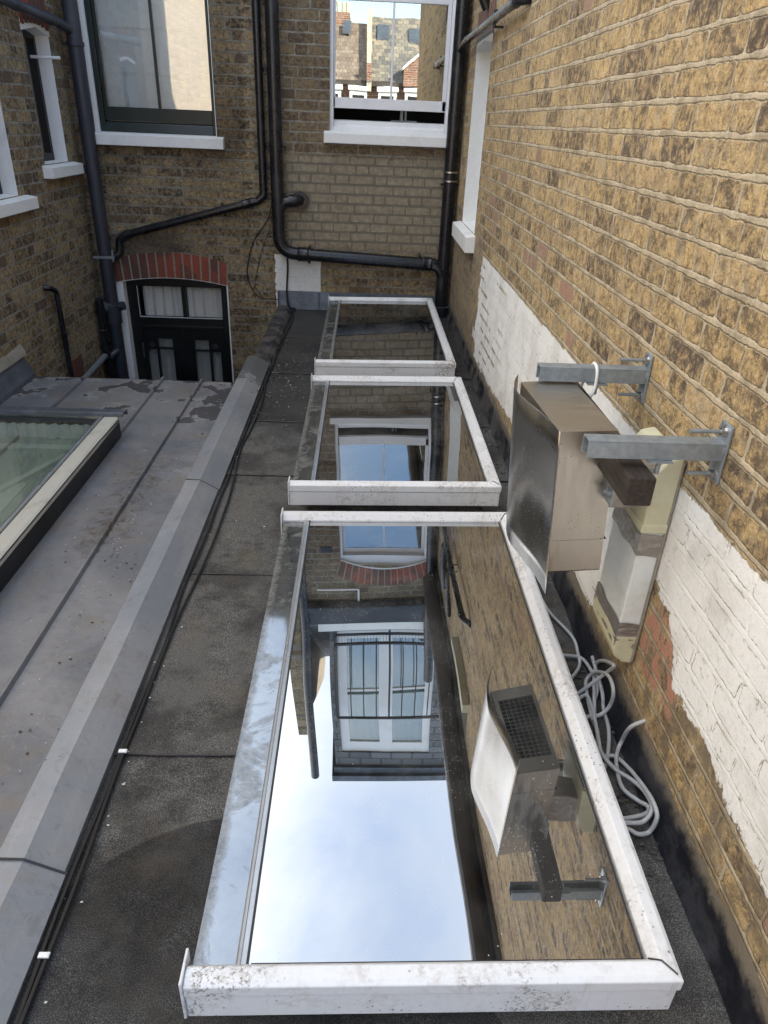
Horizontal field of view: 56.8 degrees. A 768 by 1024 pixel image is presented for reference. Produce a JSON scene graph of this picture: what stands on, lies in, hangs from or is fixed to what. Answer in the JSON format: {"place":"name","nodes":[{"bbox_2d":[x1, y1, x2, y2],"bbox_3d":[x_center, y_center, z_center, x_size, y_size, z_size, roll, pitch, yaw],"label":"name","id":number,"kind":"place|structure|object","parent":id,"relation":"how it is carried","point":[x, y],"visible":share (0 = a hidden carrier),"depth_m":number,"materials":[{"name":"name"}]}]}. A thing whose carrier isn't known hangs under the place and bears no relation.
{"place":"outdoors","nodes":[
{"label":"outdoors","id":0,"kind":"place"},
{"bbox_2d":[0,344,233,846],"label":"zinc roof","id":1,"kind":"structure","parent":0,"point":[52,603],"depth_m":3.19,"materials":[{"name":"grey metal"}]},
{"bbox_2d":[0,406,127,591],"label":"rooflight","id":2,"kind":"object","parent":1,"relation":"on","point":[49,466],"visible":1,"depth_m":3.80,"materials":[{"name":"clear glass"}]},
{"bbox_2d":[19,445,176,753],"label":"moss crumbs","id":3,"kind":"object","parent":1,"relation":"on","point":[110,594],"visible":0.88,"depth_m":3.08,"materials":[{"name":"green plant"}]},
{"bbox_2d":[3,399,219,770],"bbox_3d":[-1.250,0.004,3.485,0.539,0.003,3.263,1,29,-2],"label":"grit","id":4,"kind":"object","parent":1,"relation":"on","point":[91,592],"visible":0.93,"depth_m":2.99,"materials":[{"name":"paint"}]},
{"bbox_2d":[57,0,471,382],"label":"house","id":5,"kind":"structure","parent":0,"point":[365,88],"depth_m":6.28,"materials":[{"name":"brown brick"}]},
{"bbox_2d":[78,0,224,149],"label":"window","id":6,"kind":"structure","parent":5,"relation":"in","point":[149,62],"depth_m":5.94,"materials":[{"name":"glass"}]},
{"bbox_2d":[116,278,233,382],"bbox_3d":[-2.035,-1.152,7.328,1.037,2.600,0.229,1,29,-2],"label":"door","id":7,"kind":"structure","parent":5,"relation":"in","point":[172,344],"depth_m":6.98,"materials":[{"name":"black paint"}]},
{"bbox_2d":[113,0,266,260],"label":"rainwater pipe","id":8,"kind":"object","parent":5,"relation":"attached to","point":[258,199],"visible":1,"depth_m":6.20,"materials":[{"name":"black plastic"}]},
{"bbox_2d":[247,206,277,299],"bbox_3d":[-1.129,-2.410,6.501,0.282,0.913,0.023,4,29,3],"label":"black cable","id":9,"kind":"object","parent":5,"relation":"attached to","point":[249,256],"visible":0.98,"depth_m":6.54,"materials":[{"name":"black rubber"}]},
{"bbox_2d":[255,218,271,291],"bbox_3d":[-1.099,-2.434,6.495,0.204,0.842,0.014,3,29,1],"label":"black cable","id":10,"kind":"object","parent":5,"relation":"attached to","point":[261,251],"visible":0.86,"depth_m":6.52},
{"bbox_2d":[264,0,435,271],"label":"soil pipe","id":11,"kind":"object","parent":5,"relation":"attached to","point":[281,203],"visible":1,"depth_m":6.21,"materials":[{"name":"black plastic"}]},
{"bbox_2d":[324,0,455,147],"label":"window","id":12,"kind":"structure","parent":5,"relation":"in","point":[391,60],"depth_m":7.55,"materials":[{"name":"glass"}]},
{"bbox_2d":[432,0,469,317],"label":"soil pipe","id":13,"kind":"object","parent":5,"relation":"attached to","point":[440,267],"visible":0.96,"depth_m":6.07,"materials":[{"name":"black plastic"}]},
{"label":"ground","id":14,"kind":"structure","parent":0,"visible":0},
{"bbox_2d":[0,0,108,377],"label":"side house","id":15,"kind":"structure","parent":14,"relation":"on","point":[46,238],"depth_m":5.48,"materials":[{"name":"brick"}]},
{"bbox_2d":[0,181,38,217],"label":"window sill","id":16,"kind":"structure","parent":15,"relation":"in","point":[20,204],"depth_m":4.93,"materials":[{"name":"white paint"}]},
{"bbox_2d":[30,55,59,59],"bbox_3d":[-2.595,-3.484,5.439,0.220,0.022,0.022,1,29,-2],"label":"overflow pipe","id":17,"kind":"object","parent":15,"relation":"attached to","point":[44,57],"visible":1,"depth_m":5.43,"materials":[{"name":"white paint"}]},
{"bbox_2d":[22,29,83,178],"bbox_3d":[-2.653,-3.152,5.501,0.265,0.986,0.670,1,29,-2],"label":"window","id":18,"kind":"structure","parent":15,"relation":"in","point":[54,171],"depth_m":5.62,"materials":[{"name":"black paint"}]},
{"bbox_2d":[43,285,73,376],"bbox_3d":[-2.615,-1.207,5.830,0.064,1.296,0.174,9,30,12],"label":"overflow pipe","id":19,"kind":"object","parent":15,"relation":"attached to","point":[54,290],"visible":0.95,"depth_m":5.72,"materials":[{"name":"black plastic"}]},
{"bbox_2d":[81,353,107,377],"bbox_3d":[-2.610,-1.034,5.990,0.053,0.154,1.603,2,29,-2],"label":"waste pipe","id":20,"kind":"object","parent":15,"relation":"attached to","point":[94,367],"visible":0.34,"depth_m":6.41,"materials":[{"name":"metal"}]},
{"bbox_2d":[61,0,128,378],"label":"soil pipe","id":21,"kind":"object","parent":15,"relation":"attached to","point":[113,306],"visible":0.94,"depth_m":6.09,"materials":[{"name":"metal"}]},
{"bbox_2d":[0,0,73,33],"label":"waste pipe","id":22,"kind":"object","parent":21,"relation":"attached to","point":[48,18],"visible":1,"depth_m":5.07,"materials":[{"name":"metal"}]},
{"bbox_2d":[95,297,120,378],"bbox_3d":[-2.582,-1.604,6.715,0.093,0.848,0.204,22,34,31],"label":"waste pipe","id":23,"kind":"object","parent":21,"relation":"attached to","point":[104,336],"visible":0.94,"depth_m":6.63,"materials":[{"name":"black plastic"}]},
{"bbox_2d":[9,290,767,1023],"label":"flat roof","id":24,"kind":"structure","parent":14,"relation":"on","point":[129,930],"depth_m":1.89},
{"bbox_2d":[37,952,50,957],"bbox_3d":[-0.725,0.944,1.513,0.025,0.008,0.012,1,29,-2],"label":"cable clip","id":25,"kind":"object","parent":24,"relation":"on","point":[43,954],"visible":1,"depth_m":1.51,"materials":[{"name":"white plastic"}]},
{"bbox_2d":[118,749,127,752],"bbox_3d":[-0.737,0.673,2.004,0.025,0.008,0.012,1,29,-2],"label":"cable clip","id":26,"kind":"object","parent":24,"relation":"on","point":[122,750],"visible":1,"depth_m":2.00,"materials":[{"name":"white plastic"}]},
{"bbox_2d":[0,356,269,1023],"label":"parapet coping","id":27,"kind":"object","parent":24,"relation":"on","point":[41,843],"visible":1,"depth_m":2.04,"materials":[{"name":"grey metal"}]},
{"bbox_2d":[14,258,293,1023],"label":"black cable","id":28,"kind":"object","parent":24,"relation":"on","point":[49,932],"visible":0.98,"depth_m":1.94,"materials":[{"name":"black rubber"}]},
{"bbox_2d":[18,258,295,1023],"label":"black cable","id":29,"kind":"object","parent":24,"relation":"on","point":[50,948],"visible":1,"depth_m":1.97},
{"bbox_2d":[44,338,494,1002],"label":"paint flakes","id":30,"kind":"object","parent":24,"relation":"on","point":[182,626],"visible":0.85,"depth_m":3.74,"materials":[{"name":"white paint"}]},
{"bbox_2d":[314,295,455,376],"bbox_3d":[-0.015,-1.393,5.639,0.945,0.225,1.992,1,29,-2],"label":"skylight","id":31,"kind":"object","parent":24,"relation":"on","point":[379,336],"visible":0.94,"depth_m":5.29,"materials":[{"name":"metal"}]},
{"bbox_2d":[288,373,501,511],"bbox_3d":[0.029,-0.406,3.849,0.945,0.225,1.542,1,29,-2],"label":"skylight","id":32,"kind":"object","parent":24,"relation":"on","point":[397,443],"visible":1,"depth_m":3.53,"materials":[{"name":"metal"}]},
{"bbox_2d":[178,508,683,1018],"bbox_3d":[0.071,0.520,2.170,0.945,0.225,1.837,1,29,-2],"label":"skylight","id":33,"kind":"object","parent":24,"relation":"on","point":[422,812],"visible":0.94,"depth_m":1.68,"materials":[{"name":"glass"}]},
{"bbox_2d":[248,326,663,881],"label":"leaf litter","id":34,"kind":"object","parent":24,"relation":"on","point":[636,805],"visible":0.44,"depth_m":2.12,"materials":[{"name":"plant"}]},
{"bbox_2d":[577,659,615,721],"bbox_3d":[0.652,0.554,2.163,0.127,0.185,0.386,1,29,-2],"label":"grey cable","id":35,"kind":"object","parent":24,"relation":"on","point":[592,683],"visible":0.8,"depth_m":2.23,"materials":[{"name":"grey plastic"}]},
{"bbox_2d":[543,600,659,836],"bbox_3d":[0.627,0.552,2.279,0.141,0.076,1.064,1,29,-2],"label":"coiled cable","id":36,"kind":"object","parent":24,"relation":"on","point":[651,829],"visible":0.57,"depth_m":2.04,"materials":[{"name":"grey plastic"}]},
{"bbox_2d":[579,656,653,824],"bbox_3d":[0.631,0.652,2.114,0.162,0.057,0.636,1,29,-2],"label":"grey cable","id":37,"kind":"object","parent":24,"relation":"on","point":[647,817],"visible":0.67,"depth_m":2.08,"materials":[{"name":"grey plastic"}]},
{"bbox_2d":[614,718,649,819],"bbox_3d":[0.688,0.693,1.932,0.097,0.148,0.276,11,30,14],"label":"grey cable","id":38,"kind":"object","parent":24,"relation":"on","point":[629,728],"visible":0.91,"depth_m":1.97,"materials":[{"name":"grey plastic"}]},
{"bbox_2d":[448,0,767,999],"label":"neighbouring extension","id":39,"kind":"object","parent":14,"relation":"on","point":[612,196],"visible":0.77,"depth_m":1.90,"materials":[{"name":"brown brick"}]},
{"bbox_2d":[457,0,530,52],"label":"waste pipe","id":40,"kind":"object","parent":39,"relation":"attached to","point":[501,13],"visible":0.98,"depth_m":4.34,"materials":[{"name":"black plastic"}]},
{"bbox_2d":[536,351,653,403],"bbox_3d":[0.596,-0.388,2.031,0.315,0.140,0.056,1,29,-2],"label":"wall bracket","id":41,"kind":"object","parent":39,"relation":"attached to","point":[621,374],"depth_m":2.01,"materials":[{"name":"metal"}]},
{"bbox_2d":[506,374,654,593],"bbox_3d":[0.522,-0.083,1.994,0.332,0.470,0.460,1,29,-2],"label":"extractor cowl","id":42,"kind":"object","parent":41,"relation":"attached to","point":[562,496],"visible":0.94,"depth_m":1.86,"materials":[{"name":"silver metal"}]},
{"bbox_2d":[580,362,598,397],"bbox_3d":[0.594,-0.302,2.128,0.053,0.326,0.158,10,30,13],"label":"white cable","id":43,"kind":"object","parent":41,"relation":"hanging from","point":[595,364],"visible":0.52,"depth_m":2.01,"materials":[{"name":"white plastic"}]},
{"bbox_2d":[593,427,685,662],"bbox_3d":[0.704,0.104,2.019,0.074,0.661,0.223,1,29,-2],"label":"ventilation duct","id":44,"kind":"object","parent":39,"relation":"attached to","point":[636,542],"visible":0.89,"depth_m":1.97,"materials":[{"name":"white plastic"}]},
{"bbox_2d":[581,420,734,484],"bbox_3d":[0.607,-0.137,1.596,0.315,0.140,0.056,1,29,-2],"label":"wall bracket","id":45,"kind":"object","parent":39,"relation":"attached to","point":[658,451],"depth_m":1.58,"materials":[{"name":"metal"}]},
{"bbox_2d":[574,382,656,505],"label":"timber block","id":46,"kind":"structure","parent":45,"relation":"attached to","point":[631,482],"depth_m":1.59,"materials":[{"name":"brown wood"}]}
]}

